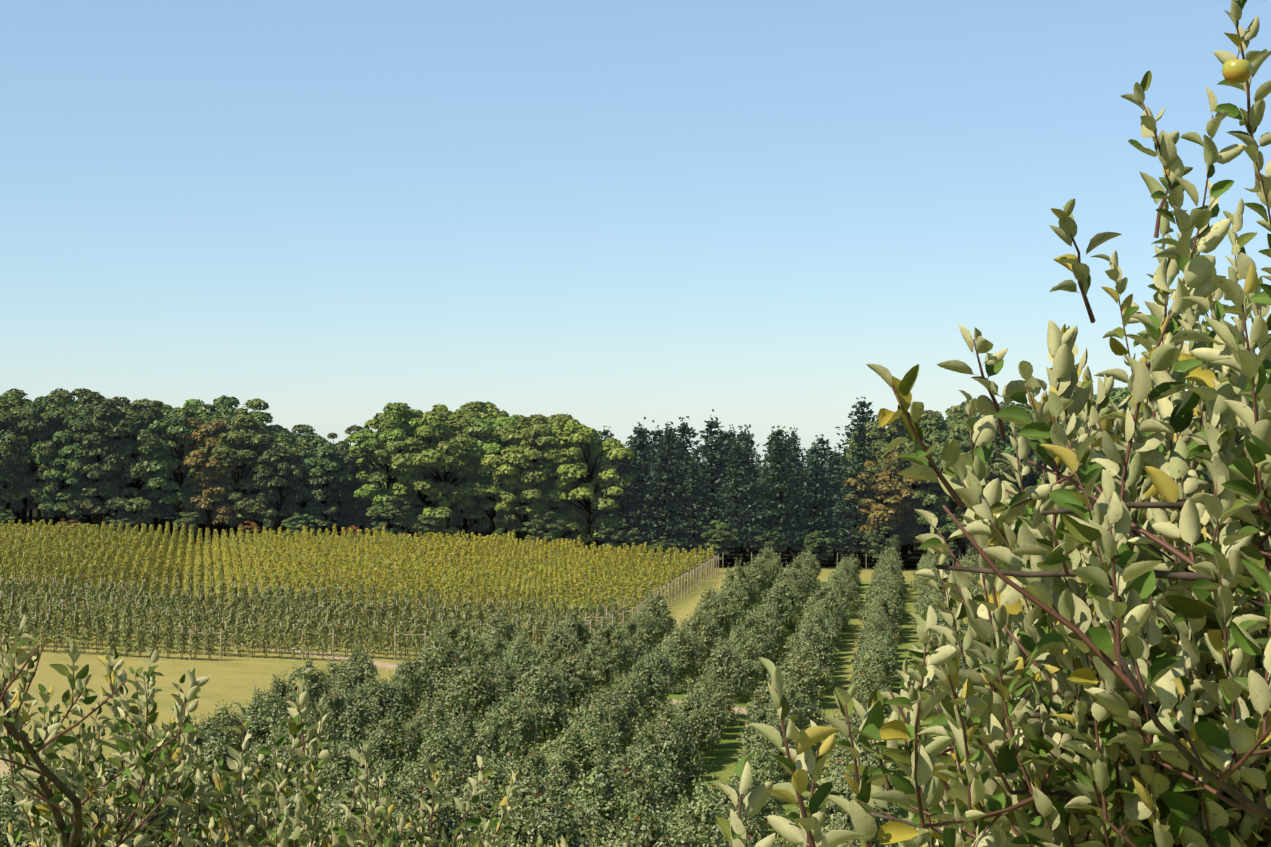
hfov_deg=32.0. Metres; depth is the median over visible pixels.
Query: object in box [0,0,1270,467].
sky
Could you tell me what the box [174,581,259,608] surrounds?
trellis row
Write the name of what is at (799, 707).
apple tree
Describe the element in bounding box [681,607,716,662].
apple tree
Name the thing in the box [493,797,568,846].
apple tree
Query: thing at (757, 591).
apple tree
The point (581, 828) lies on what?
apple tree
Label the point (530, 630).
trellis row
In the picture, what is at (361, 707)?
apple tree
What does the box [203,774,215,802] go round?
apple tree
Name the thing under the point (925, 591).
apple tree
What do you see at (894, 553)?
apple tree
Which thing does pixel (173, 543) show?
trellis row
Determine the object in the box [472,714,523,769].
apple tree
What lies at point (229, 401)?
forest tree
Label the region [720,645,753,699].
apple tree
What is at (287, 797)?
apple tree
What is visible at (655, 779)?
apple tree
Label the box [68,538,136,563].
trellis row
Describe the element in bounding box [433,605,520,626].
trellis row
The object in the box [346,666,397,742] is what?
apple tree
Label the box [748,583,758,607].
apple tree
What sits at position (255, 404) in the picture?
forest tree
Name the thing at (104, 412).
forest tree
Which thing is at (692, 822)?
apple tree
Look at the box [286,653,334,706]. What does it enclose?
apple tree
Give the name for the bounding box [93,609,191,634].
trellis row
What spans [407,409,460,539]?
forest tree
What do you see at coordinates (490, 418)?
forest tree
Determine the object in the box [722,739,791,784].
apple tree
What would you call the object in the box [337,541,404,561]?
trellis row
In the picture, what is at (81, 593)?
trellis row
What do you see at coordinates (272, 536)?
trellis row
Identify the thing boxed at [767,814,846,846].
apple tree
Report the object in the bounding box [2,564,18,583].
trellis row
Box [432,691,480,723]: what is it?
apple tree
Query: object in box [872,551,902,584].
apple tree
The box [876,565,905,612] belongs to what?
apple tree
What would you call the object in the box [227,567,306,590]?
trellis row
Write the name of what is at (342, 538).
trellis row
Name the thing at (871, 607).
apple tree
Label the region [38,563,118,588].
trellis row
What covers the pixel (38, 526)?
trellis row
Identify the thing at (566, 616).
trellis row
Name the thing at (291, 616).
trellis row
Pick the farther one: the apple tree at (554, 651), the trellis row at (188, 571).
the trellis row at (188, 571)
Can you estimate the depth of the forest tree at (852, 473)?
315.04 m
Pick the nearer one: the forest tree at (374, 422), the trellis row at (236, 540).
the trellis row at (236, 540)
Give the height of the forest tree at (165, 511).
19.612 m
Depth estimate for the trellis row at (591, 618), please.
200.33 m
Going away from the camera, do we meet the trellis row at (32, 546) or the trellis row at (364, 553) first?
the trellis row at (32, 546)
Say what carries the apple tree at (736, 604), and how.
on the terrain
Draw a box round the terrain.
[0,469,1052,846]
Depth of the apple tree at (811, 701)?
144.69 m
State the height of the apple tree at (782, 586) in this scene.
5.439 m
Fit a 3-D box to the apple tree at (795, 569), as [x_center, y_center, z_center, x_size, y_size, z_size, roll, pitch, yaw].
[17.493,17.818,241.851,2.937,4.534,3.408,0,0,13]
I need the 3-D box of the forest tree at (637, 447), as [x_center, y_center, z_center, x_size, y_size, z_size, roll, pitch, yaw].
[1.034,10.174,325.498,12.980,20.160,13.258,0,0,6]
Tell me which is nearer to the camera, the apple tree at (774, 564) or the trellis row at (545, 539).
the apple tree at (774, 564)
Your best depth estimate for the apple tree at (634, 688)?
138.89 m
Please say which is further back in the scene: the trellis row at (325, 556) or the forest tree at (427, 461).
the forest tree at (427, 461)
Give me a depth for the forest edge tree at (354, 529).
320.08 m
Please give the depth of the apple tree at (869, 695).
133.96 m
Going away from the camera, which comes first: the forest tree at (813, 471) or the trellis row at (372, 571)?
the trellis row at (372, 571)
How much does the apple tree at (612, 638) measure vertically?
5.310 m
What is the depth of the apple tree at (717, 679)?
143.88 m
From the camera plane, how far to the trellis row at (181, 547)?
259.17 m
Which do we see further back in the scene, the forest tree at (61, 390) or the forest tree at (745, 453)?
the forest tree at (61, 390)
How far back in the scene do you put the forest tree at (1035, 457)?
308.09 m
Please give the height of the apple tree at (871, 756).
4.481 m
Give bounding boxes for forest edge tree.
[0,507,16,523]
[60,515,81,528]
[101,511,137,531]
[173,512,203,540]
[238,521,260,539]
[280,513,321,537]
[339,525,362,537]
[367,496,413,538]
[412,514,445,543]
[491,528,511,545]
[648,536,681,558]
[701,520,738,567]
[746,529,788,557]
[803,531,835,566]
[860,526,902,565]
[922,536,957,562]
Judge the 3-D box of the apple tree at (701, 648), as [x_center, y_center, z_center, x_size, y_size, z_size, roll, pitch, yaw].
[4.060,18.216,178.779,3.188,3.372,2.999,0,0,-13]
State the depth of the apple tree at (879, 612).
189.93 m
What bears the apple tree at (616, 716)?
on the terrain
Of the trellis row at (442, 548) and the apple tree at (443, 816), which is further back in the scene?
the trellis row at (442, 548)
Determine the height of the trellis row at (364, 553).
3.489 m
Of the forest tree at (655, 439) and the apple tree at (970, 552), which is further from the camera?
the forest tree at (655, 439)
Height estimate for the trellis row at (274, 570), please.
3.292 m
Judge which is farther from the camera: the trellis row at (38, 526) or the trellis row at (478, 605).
the trellis row at (38, 526)
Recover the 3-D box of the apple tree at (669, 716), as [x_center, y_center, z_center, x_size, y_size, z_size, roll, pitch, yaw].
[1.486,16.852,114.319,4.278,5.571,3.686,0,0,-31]
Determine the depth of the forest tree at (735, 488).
316.20 m
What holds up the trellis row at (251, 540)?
on the terrain
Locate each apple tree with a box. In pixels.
[0,615,572,846]
[0,764,38,818]
[0,789,29,841]
[0,799,36,846]
[0,807,18,846]
[8,787,70,841]
[66,728,122,798]
[85,773,116,821]
[103,762,208,846]
[105,749,156,795]
[145,774,231,844]
[160,712,224,765]
[177,767,229,812]
[185,731,256,794]
[197,712,232,768]
[200,700,256,757]
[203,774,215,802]
[222,760,271,820]
[233,689,283,763]
[247,670,297,723]
[247,716,299,790]
[249,686,290,742]
[265,773,293,816]
[267,701,320,765]
[267,735,331,807]
[267,779,325,829]
[275,791,346,846]
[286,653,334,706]
[286,669,321,707]
[286,697,341,770]
[297,805,378,846]
[314,654,359,696]
[315,724,373,791]
[316,672,377,740]
[316,683,370,770]
[319,738,360,807]
[320,796,374,846]
[322,783,369,812]
[326,767,404,846]
[327,769,403,821]
[332,658,361,686]
[338,638,378,691]
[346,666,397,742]
[346,680,382,737]
[362,708,420,779]
[362,728,403,782]
[363,755,419,820]
[372,766,414,807]
[379,656,432,722]
[380,676,405,728]
[386,672,414,726]
[387,652,440,717]
[387,798,446,846]
[390,769,468,846]
[392,816,414,846]
[395,717,431,778]
[398,715,469,788]
[404,713,432,749]
[406,733,467,807]
[408,785,419,817]
[414,695,461,732]
[415,667,478,729]
[416,625,462,696]
[416,784,480,843]
[427,612,479,677]
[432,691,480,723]
[437,637,473,679]
[438,785,486,834]
[438,810,530,846]
[439,703,500,772]
[442,652,495,721]
[442,810,529,846]
[443,777,511,831]
[444,720,494,779]
[461,753,519,828]
[464,651,501,717]
[467,628,494,668]
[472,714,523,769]
[473,627,508,670]
[474,701,522,762]
[480,604,521,652]
[481,663,509,712]
[485,692,537,764]
[485,764,600,846]
[488,656,521,702]
[489,693,543,750]
[490,755,521,797]
[491,656,519,698]
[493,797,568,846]
[500,748,551,810]
[501,626,538,660]
[501,787,582,846]
[503,630,540,691]
[508,831,541,846]
[513,654,571,745]
[514,692,547,753]
[516,741,571,805]
[518,655,572,737]
[531,755,574,799]
[534,635,562,668]
[536,717,609,794]
[537,754,571,796]
[540,693,573,730]
[541,623,578,658]
[543,744,584,788]
[549,659,586,715]
[553,647,594,717]
[556,609,592,648]
[560,800,603,846]
[563,619,592,649]
[564,788,620,846]
[566,626,584,653]
[566,712,620,785]
[567,747,646,834]
[567,825,627,846]
[568,689,629,758]
[572,647,605,697]
[574,798,623,842]
[575,634,615,696]
[575,658,593,706]
[575,698,623,772]
[585,615,630,683]
[586,684,628,741]
[586,765,653,823]
[586,798,687,846]
[595,626,637,679]
[607,630,640,671]
[607,669,656,734]
[608,748,671,823]
[609,682,648,742]
[610,696,638,747]
[615,654,664,720]
[619,615,651,658]
[620,712,690,803]
[620,736,684,819]
[621,745,673,818]
[622,612,654,652]
[623,609,652,648]
[623,804,676,844]
[629,604,662,642]
[631,646,671,713]
[632,696,712,799]
[633,643,678,708]
[634,587,676,644]
[635,598,673,649]
[636,770,670,824]
[653,702,709,769]
[655,621,700,686]
[657,641,688,691]
[661,773,754,846]
[665,779,747,846]
[667,625,706,676]
[668,735,702,792]
[668,799,726,846]
[668,815,708,846]
[670,689,712,753]
[671,646,698,682]
[680,604,722,656]
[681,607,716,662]
[681,623,703,665]
[683,670,732,735]
[686,688,721,753]
[688,685,727,748]
[692,632,707,660]
[693,671,743,722]
[694,594,729,639]
[696,583,735,634]
[698,671,737,728]
[701,634,749,708]
[704,613,725,639]
[710,593,736,638]
[710,619,762,686]
[713,776,764,839]
[715,0,1270,846]
[715,779,770,838]
[719,578,750,618]
[720,557,760,612]
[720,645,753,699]
[721,589,742,636]
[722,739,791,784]
[723,583,746,616]
[724,636,763,696]
[725,594,744,624]
[728,808,761,845]
[729,628,771,678]
[729,770,776,836]
[730,740,785,825]
[735,609,774,659]
[736,693,787,759]
[737,578,758,610]
[739,609,783,659]
[743,557,772,586]
[743,561,767,604]
[743,609,779,658]
[745,623,773,661]
[745,671,804,734]
[746,604,786,655]
[747,809,836,846]
[748,557,772,591]
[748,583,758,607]
[749,716,795,781]
[750,566,768,602]
[750,601,788,643]
[754,696,799,729]
[755,545,781,587]
[759,546,781,566]
[762,584,795,629]
[765,562,809,610]
[765,566,774,591]
[765,601,788,642]
[767,574,800,629]
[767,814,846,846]
[768,674,811,729]
[769,651,827,726]
[770,576,799,614]
[777,620,833,676]
[781,771,860,846]
[782,580,803,616]
[784,557,813,591]
[784,637,824,672]
[784,682,809,728]
[786,640,833,705]
[788,572,807,606]
[793,550,819,582]
[793,617,830,683]
[794,568,810,604]
[795,670,821,709]
[797,579,846,635]
[798,594,843,644]
[798,606,837,660]
[799,598,834,626]
[801,558,817,587]
[802,546,819,587]
[806,614,843,647]
[809,727,894,802]
[810,551,821,574]
[810,615,839,659]
[810,625,835,669]
[811,596,840,623]
[812,621,828,645]
[818,748,890,822]
[820,582,849,619]
[821,571,854,616]
[822,812,875,846]
[824,582,849,628]
[825,698,897,770]
[826,560,859,595]
[826,568,854,595]
[827,570,858,607]
[827,768,881,846]
[828,709,870,766]
[829,757,907,846]
[831,558,857,584]
[831,575,851,607]
[832,668,893,717]
[835,553,862,575]
[838,558,862,589]
[842,686,868,720]
[843,571,861,605]
[848,632,881,681]
[851,640,895,684]
[852,631,902,689]
[854,614,898,664]
[856,579,897,624]
[856,628,897,678]
[856,685,886,717]
[858,662,891,692]
[860,605,891,630]
[861,591,900,642]
[861,614,900,649]
[863,593,886,625]
[864,567,906,616]
[864,573,900,606]
[865,582,901,628]
[867,617,895,647]
[869,587,903,638]
[870,572,899,598]
[871,540,905,582]
[871,557,901,583]
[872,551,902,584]
[876,558,908,595]
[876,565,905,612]
[909,587,951,628]
[910,554,934,589]
[911,617,974,690]
[913,551,937,584]
[913,557,936,593]
[913,578,931,613]
[915,588,955,626]
[916,572,957,610]
[916,579,956,608]
[916,593,958,633]
[920,555,948,584]
[925,642,969,691]
[925,685,959,697]
[926,684,963,694]
[931,613,963,642]
[955,555,967,565]
[960,545,978,565]
[964,554,978,566]
[965,556,978,567]
[968,573,994,591]
[973,585,995,607]
[985,619,1018,629]
[1007,625,1038,663]
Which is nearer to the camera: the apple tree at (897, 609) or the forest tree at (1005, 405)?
the apple tree at (897, 609)
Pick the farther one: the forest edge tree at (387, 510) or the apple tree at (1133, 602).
the forest edge tree at (387, 510)
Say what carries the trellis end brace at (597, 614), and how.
on the terrain
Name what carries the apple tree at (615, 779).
on the terrain
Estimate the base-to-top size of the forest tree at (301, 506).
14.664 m
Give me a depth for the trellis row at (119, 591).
209.23 m
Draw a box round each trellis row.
[0,523,19,541]
[0,523,49,532]
[0,531,44,551]
[0,531,54,543]
[0,539,11,547]
[0,542,50,556]
[0,548,71,578]
[0,558,44,579]
[0,560,33,582]
[0,565,5,584]
[0,574,79,592]
[0,578,27,604]
[0,578,47,600]
[0,591,65,617]
[0,596,40,619]
[0,602,40,629]
[0,607,102,652]
[1,519,58,533]
[1,531,22,545]
[1,542,60,556]
[1,543,26,561]
[1,582,8,607]
[1,612,106,647]
[2,526,65,545]
[2,531,33,547]
[2,552,59,580]
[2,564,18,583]
[3,584,85,615]
[4,522,40,533]
[5,538,72,550]
[5,579,65,599]
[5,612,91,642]
[7,546,82,571]
[8,598,87,628]
[9,560,95,593]
[11,519,68,528]
[14,591,105,615]
[15,530,75,540]
[15,535,83,552]
[22,552,93,576]
[24,526,85,540]
[24,560,107,591]
[27,536,93,547]
[31,545,104,562]
[33,523,94,537]
[35,588,122,609]
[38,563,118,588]
[39,533,104,544]
[42,599,137,626]
[44,541,116,567]
[45,603,145,640]
[46,524,104,533]
[49,559,129,588]
[52,581,139,605]
[55,541,125,561]
[56,521,113,532]
[60,531,123,543]
[61,553,140,588]
[65,521,122,532]
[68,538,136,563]
[68,594,163,623]
[69,528,134,541]
[72,583,157,607]
[73,549,152,584]
[75,523,130,533]
[77,536,146,561]
[83,530,143,541]
[83,578,169,597]
[86,548,162,583]
[88,589,182,623]
[91,538,157,560]
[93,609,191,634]
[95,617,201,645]
[96,565,181,595]
[99,549,173,579]
[100,530,161,546]
[100,533,151,545]
[101,541,166,556]
[103,625,215,658]
[107,527,169,543]
[107,604,217,653]
[109,590,199,620]
[110,533,176,561]
[110,568,193,595]
[117,521,178,543]
[119,535,185,557]
[121,546,193,575]
[121,560,202,593]
[127,524,186,545]
[128,535,193,556]
[128,591,216,613]
[131,545,202,570]
[133,560,212,593]
[137,523,193,542]
[139,532,201,553]
[145,547,212,572]
[146,531,211,554]
[146,606,243,633]
[146,609,248,645]
[149,562,224,590]
[152,541,220,566]
[156,527,217,550]
[157,559,233,584]
[162,540,228,565]
[164,556,242,582]
[167,594,263,626]
[168,530,227,551]
[170,535,239,562]
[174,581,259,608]
[176,529,231,549]
[177,555,253,580]
[181,538,246,561]
[182,526,242,547]
[185,571,269,600]
[188,600,280,623]
[189,554,259,581]
[193,527,246,545]
[194,541,253,564]
[194,569,278,598]
[195,539,260,556]
[196,546,271,576]
[199,604,298,641]
[202,617,307,653]
[203,533,269,556]
[205,559,277,574]
[205,568,289,595]
[206,594,297,622]
[213,531,277,559]
[214,545,286,572]
[215,567,297,594]
[217,621,327,658]
[221,530,286,548]
[223,543,296,568]
[223,592,312,616]
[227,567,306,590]
[230,530,293,545]
[232,544,302,568]
[236,564,316,592]
[238,532,300,545]
[239,584,327,610]
[241,545,310,562]
[245,527,307,544]
[247,561,325,584]
[248,610,345,633]
[250,541,319,556]
[253,525,314,544]
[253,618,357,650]
[256,556,331,581]
[256,585,343,609]
[259,538,326,557]
[261,528,321,540]
[263,585,349,606]
[265,554,341,582]
[269,607,364,636]
[274,540,339,555]
[274,551,348,576]
[274,578,360,605]
[282,536,346,552]
[282,552,355,571]
[284,584,367,604]
[288,606,382,633]
[290,536,353,551]
[291,551,363,568]
[294,576,376,605]
[297,531,359,553]
[300,619,402,645]
[301,601,392,625]
[303,555,369,568]
[303,571,384,598]
[309,552,376,575]
[311,534,372,555]
[311,623,420,658]
[312,567,394,599]
[316,547,383,567]
[317,530,378,542]
[320,563,400,591]
[320,601,410,622]
[323,545,391,562]
[325,524,385,541]
[329,563,407,584]
[330,544,398,560]
[333,599,422,625]
[336,561,413,592]
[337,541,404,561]
[345,539,410,552]
[345,584,436,621]
[346,557,421,587]
[349,602,448,645]
[351,537,416,554]
[354,560,428,582]
[356,593,441,615]
[359,540,421,554]
[361,555,434,573]
[361,616,465,655]
[363,583,450,615]
[365,535,428,555]
[368,554,439,576]
[369,612,467,638]
[372,536,432,553]
[374,549,446,570]
[374,584,459,613]
[377,532,438,546]
[380,576,463,611]
[382,533,443,552]
[382,552,452,575]
[387,610,481,636]
[389,532,449,544]
[389,545,458,569]
[389,573,472,601]
[397,550,464,568]
[398,578,477,602]
[399,601,493,632]
[405,569,484,599]
[408,542,476,562]
[408,618,510,651]
[411,566,489,597]
[414,543,480,564]
[415,605,506,627]
[418,565,495,586]
[421,541,486,559]
[424,565,501,586]
[427,541,491,556]
[432,536,495,551]
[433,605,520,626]
[434,563,507,586]
[437,537,500,551]
[439,559,513,583]
[443,599,531,625]
[444,537,506,552]
[445,556,517,578]
[448,598,537,626]
[449,531,510,552]
[453,530,515,547]
[453,557,524,578]
[455,587,543,617]
[457,553,529,573]
[458,620,554,649]
[462,556,533,570]
[462,584,549,617]
[468,580,553,609]
[471,555,539,576]
[474,620,557,646]
[475,548,542,568]
[477,586,558,609]
[479,549,547,570]
[482,578,563,610]
[486,547,553,564]
[488,577,568,603]
[488,614,582,643]
[490,544,556,559]
[494,542,560,558]
[495,574,573,594]
[500,540,564,566]
[500,571,578,595]
[505,538,569,561]
[505,614,596,644]
[507,567,584,595]
[510,539,572,559]
[512,566,587,597]
[514,538,576,557]
[515,614,605,636]
[517,535,580,554]
[517,563,593,584]
[522,598,617,631]
[523,563,596,582]
[530,564,601,578]
[533,555,606,584]
[533,602,626,629]
[538,557,608,576]
[542,603,630,629]
[545,559,612,577]
[547,556,615,570]
[547,594,634,627]
[554,593,639,620]
[557,554,623,569]
[558,584,644,611]
[560,548,627,570]
[563,580,647,611]
[564,546,630,564]
[570,547,634,567]
[570,586,651,606]
[574,548,637,567]
[577,545,640,559]
[579,581,659,599]
[580,542,643,559]
[584,579,663,599]
[585,542,647,556]
[588,575,667,601]
[593,573,671,599]
[597,570,674,595]
[602,568,677,596]
[607,568,680,594]
[610,564,683,592]
[614,562,686,590]
[617,557,689,584]
[622,561,692,583]
[624,557,694,580]
[629,555,697,583]
[632,552,700,582]
[640,553,705,578]
[642,548,707,577]
[646,553,708,575]
[647,545,712,571]
[650,545,714,567]
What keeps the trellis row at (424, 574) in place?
on the terrain
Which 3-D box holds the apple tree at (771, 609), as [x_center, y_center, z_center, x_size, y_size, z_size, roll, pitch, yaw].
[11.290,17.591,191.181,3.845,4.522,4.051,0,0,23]
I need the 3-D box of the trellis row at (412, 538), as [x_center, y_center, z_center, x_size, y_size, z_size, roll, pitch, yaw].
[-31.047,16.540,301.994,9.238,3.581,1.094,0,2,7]
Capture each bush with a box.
[521,511,569,544]
[596,521,640,552]
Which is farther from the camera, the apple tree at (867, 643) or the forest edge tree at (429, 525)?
the forest edge tree at (429, 525)
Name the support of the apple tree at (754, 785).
on the terrain
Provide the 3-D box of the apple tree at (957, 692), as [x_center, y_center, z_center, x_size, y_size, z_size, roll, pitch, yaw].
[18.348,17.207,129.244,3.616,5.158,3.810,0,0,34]
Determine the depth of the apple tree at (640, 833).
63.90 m
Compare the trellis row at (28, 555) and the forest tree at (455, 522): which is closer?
the trellis row at (28, 555)
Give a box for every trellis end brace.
[190,628,221,660]
[302,629,333,661]
[394,630,425,659]
[581,617,602,626]
[585,614,613,628]
[596,610,623,633]
[606,607,633,624]
[645,583,668,606]
[649,581,672,603]
[656,577,678,599]
[659,579,675,601]
[664,574,685,595]
[676,576,682,597]
[679,572,688,593]
[685,568,696,588]
[698,557,714,575]
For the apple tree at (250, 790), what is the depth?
91.55 m
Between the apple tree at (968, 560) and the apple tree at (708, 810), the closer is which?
the apple tree at (708, 810)
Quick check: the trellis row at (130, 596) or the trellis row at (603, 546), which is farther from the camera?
the trellis row at (603, 546)
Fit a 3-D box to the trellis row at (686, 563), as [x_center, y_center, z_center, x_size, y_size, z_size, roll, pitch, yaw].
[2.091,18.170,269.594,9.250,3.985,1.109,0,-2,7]
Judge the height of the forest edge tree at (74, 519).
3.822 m
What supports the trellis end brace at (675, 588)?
attached to the trellis row at (646, 579)
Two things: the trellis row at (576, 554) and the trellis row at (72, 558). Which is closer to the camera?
the trellis row at (72, 558)
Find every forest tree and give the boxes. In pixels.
[0,393,18,523]
[0,396,40,522]
[0,396,55,524]
[0,398,22,482]
[0,408,66,524]
[3,388,35,510]
[10,498,33,525]
[26,407,104,520]
[29,502,33,519]
[35,401,91,522]
[42,391,74,524]
[50,388,79,518]
[58,392,142,532]
[68,388,93,516]
[77,480,105,527]
[82,400,181,531]
[82,414,128,530]
[111,397,144,513]
[127,398,165,531]
[133,414,209,541]
[134,413,177,534]
[154,404,172,408]
[157,406,202,519]
[163,403,234,536]
[172,418,249,543]
[183,399,213,533]
[192,395,262,537]
[203,414,299,529]
[210,415,260,538]
[216,406,267,425]
[228,412,299,539]
[234,398,286,532]
[252,436,302,539]
[252,445,304,530]
[278,447,335,532]
[289,424,321,445]
[292,424,317,522]
[293,442,316,533]
[299,437,354,532]
[323,442,370,533]
[327,425,365,529]
[328,441,378,528]
[342,473,379,535]
[347,402,435,527]
[363,409,404,534]
[370,481,394,526]
[375,409,446,536]
[379,418,457,545]
[388,410,491,537]
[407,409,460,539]
[423,401,494,538]
[425,404,462,538]
[453,409,489,535]
[453,416,518,542]
[474,414,531,539]
[477,423,557,543]
[478,408,501,529]
[484,401,508,534]
[493,414,560,534]
[514,414,617,541]
[530,419,636,556]
[549,458,610,541]
[576,425,636,548]
[583,445,659,547]
[599,417,671,546]
[611,425,672,556]
[626,420,672,550]
[629,435,706,547]
[631,422,708,543]
[645,421,676,480]
[651,436,708,555]
[658,458,726,552]
[667,409,771,562]
[672,416,720,547]
[691,430,758,558]
[691,469,718,553]
[692,437,765,564]
[699,424,738,540]
[715,441,773,561]
[717,424,768,553]
[724,425,832,557]
[727,424,763,551]
[751,444,801,553]
[754,426,806,551]
[759,431,806,552]
[772,443,848,553]
[784,427,807,471]
[785,434,809,555]
[786,463,858,561]
[788,434,849,560]
[810,452,849,558]
[818,449,843,498]
[820,456,897,557]
[823,397,877,459]
[833,416,885,561]
[833,469,881,564]
[840,453,880,552]
[844,418,928,534]
[844,452,931,554]
[865,410,946,552]
[865,449,941,564]
[867,442,931,563]
[891,456,949,555]
[918,452,999,560]
[919,417,966,558]
[924,423,970,565]
[925,442,955,548]
[945,400,980,544]
[945,405,965,416]
[946,409,1025,517]
[949,415,1046,546]
[960,406,1010,446]
[997,411,1037,490]
[999,401,1031,436]
[999,445,1060,490]
[1009,403,1032,423]
[1027,415,1110,481]
[1081,396,1128,434]
[1089,387,1158,434]
[1195,461,1212,483]
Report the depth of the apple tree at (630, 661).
170.72 m
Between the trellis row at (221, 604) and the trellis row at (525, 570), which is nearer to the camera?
the trellis row at (221, 604)
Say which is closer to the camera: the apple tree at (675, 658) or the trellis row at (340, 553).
the apple tree at (675, 658)
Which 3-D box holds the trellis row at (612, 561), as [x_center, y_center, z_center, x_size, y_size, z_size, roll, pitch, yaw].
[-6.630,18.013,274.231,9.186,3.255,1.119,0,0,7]
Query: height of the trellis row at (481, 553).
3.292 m
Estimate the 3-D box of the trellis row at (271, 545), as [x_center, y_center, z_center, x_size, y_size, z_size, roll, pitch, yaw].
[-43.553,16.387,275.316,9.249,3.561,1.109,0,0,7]
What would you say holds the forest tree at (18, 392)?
on the terrain
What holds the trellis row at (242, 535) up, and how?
on the terrain
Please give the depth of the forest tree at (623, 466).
318.53 m
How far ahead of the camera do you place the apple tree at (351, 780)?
91.76 m
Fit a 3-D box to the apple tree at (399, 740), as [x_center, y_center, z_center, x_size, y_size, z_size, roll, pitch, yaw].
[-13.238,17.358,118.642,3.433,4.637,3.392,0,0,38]
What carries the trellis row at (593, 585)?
on the terrain
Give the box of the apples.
[1222,51,1251,83]
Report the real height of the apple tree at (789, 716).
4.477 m
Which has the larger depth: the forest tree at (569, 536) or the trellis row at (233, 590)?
the forest tree at (569, 536)
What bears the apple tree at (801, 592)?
on the terrain
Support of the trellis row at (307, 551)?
on the terrain
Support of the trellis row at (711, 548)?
on the terrain
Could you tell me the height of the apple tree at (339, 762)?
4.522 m
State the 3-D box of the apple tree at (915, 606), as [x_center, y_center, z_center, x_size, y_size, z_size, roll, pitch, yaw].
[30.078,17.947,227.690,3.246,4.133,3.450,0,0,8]
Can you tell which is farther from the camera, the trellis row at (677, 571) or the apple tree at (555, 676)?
the trellis row at (677, 571)
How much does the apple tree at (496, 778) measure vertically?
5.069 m
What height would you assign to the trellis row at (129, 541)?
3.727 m
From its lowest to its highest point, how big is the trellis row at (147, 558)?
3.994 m
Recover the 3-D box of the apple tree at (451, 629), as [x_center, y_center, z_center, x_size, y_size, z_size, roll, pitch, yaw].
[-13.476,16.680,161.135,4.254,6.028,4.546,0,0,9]
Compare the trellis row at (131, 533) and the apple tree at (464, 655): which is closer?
the apple tree at (464, 655)
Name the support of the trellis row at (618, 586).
on the terrain
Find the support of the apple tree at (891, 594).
on the terrain
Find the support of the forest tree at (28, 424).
on the terrain
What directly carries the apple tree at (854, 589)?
on the terrain
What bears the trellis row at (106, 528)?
on the terrain
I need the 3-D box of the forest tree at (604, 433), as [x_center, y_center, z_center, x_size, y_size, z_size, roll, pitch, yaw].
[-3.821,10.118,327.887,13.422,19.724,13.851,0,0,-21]
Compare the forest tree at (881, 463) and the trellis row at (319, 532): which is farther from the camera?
the forest tree at (881, 463)
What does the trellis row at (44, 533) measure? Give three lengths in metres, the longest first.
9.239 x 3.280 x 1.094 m
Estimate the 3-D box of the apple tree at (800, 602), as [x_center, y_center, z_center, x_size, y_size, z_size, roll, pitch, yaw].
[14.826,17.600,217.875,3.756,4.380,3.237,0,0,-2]
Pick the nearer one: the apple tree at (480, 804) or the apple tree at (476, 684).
the apple tree at (480, 804)
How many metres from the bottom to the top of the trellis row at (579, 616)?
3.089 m
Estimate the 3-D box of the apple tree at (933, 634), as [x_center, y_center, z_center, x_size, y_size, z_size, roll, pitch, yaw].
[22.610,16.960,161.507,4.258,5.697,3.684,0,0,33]
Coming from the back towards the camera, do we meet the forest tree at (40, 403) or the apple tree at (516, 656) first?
the forest tree at (40, 403)
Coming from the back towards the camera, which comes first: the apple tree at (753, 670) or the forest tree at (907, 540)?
the forest tree at (907, 540)
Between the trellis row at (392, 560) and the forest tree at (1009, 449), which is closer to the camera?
the trellis row at (392, 560)
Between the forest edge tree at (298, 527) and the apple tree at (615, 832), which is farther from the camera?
the forest edge tree at (298, 527)
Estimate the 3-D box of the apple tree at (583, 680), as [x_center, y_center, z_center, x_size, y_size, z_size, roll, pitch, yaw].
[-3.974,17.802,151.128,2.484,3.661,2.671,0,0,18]
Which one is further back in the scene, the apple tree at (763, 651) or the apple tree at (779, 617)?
the apple tree at (779, 617)
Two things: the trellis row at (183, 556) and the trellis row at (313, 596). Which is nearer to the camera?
the trellis row at (313, 596)
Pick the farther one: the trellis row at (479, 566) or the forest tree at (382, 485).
the forest tree at (382, 485)
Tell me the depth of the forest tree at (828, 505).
319.65 m
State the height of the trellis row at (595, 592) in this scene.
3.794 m
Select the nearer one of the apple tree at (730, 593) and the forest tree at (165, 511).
the apple tree at (730, 593)
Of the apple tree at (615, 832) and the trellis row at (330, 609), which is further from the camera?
the trellis row at (330, 609)
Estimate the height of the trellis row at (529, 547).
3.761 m
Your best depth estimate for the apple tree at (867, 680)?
140.85 m
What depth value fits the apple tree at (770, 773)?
107.66 m
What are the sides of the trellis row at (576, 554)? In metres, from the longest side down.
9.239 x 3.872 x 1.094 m
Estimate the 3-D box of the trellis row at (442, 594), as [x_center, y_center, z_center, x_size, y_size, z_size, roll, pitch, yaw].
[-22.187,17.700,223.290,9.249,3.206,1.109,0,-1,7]
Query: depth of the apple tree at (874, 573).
254.00 m
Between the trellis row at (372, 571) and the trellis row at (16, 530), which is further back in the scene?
the trellis row at (16, 530)
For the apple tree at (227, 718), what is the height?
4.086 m
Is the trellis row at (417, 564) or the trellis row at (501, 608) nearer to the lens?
the trellis row at (501, 608)

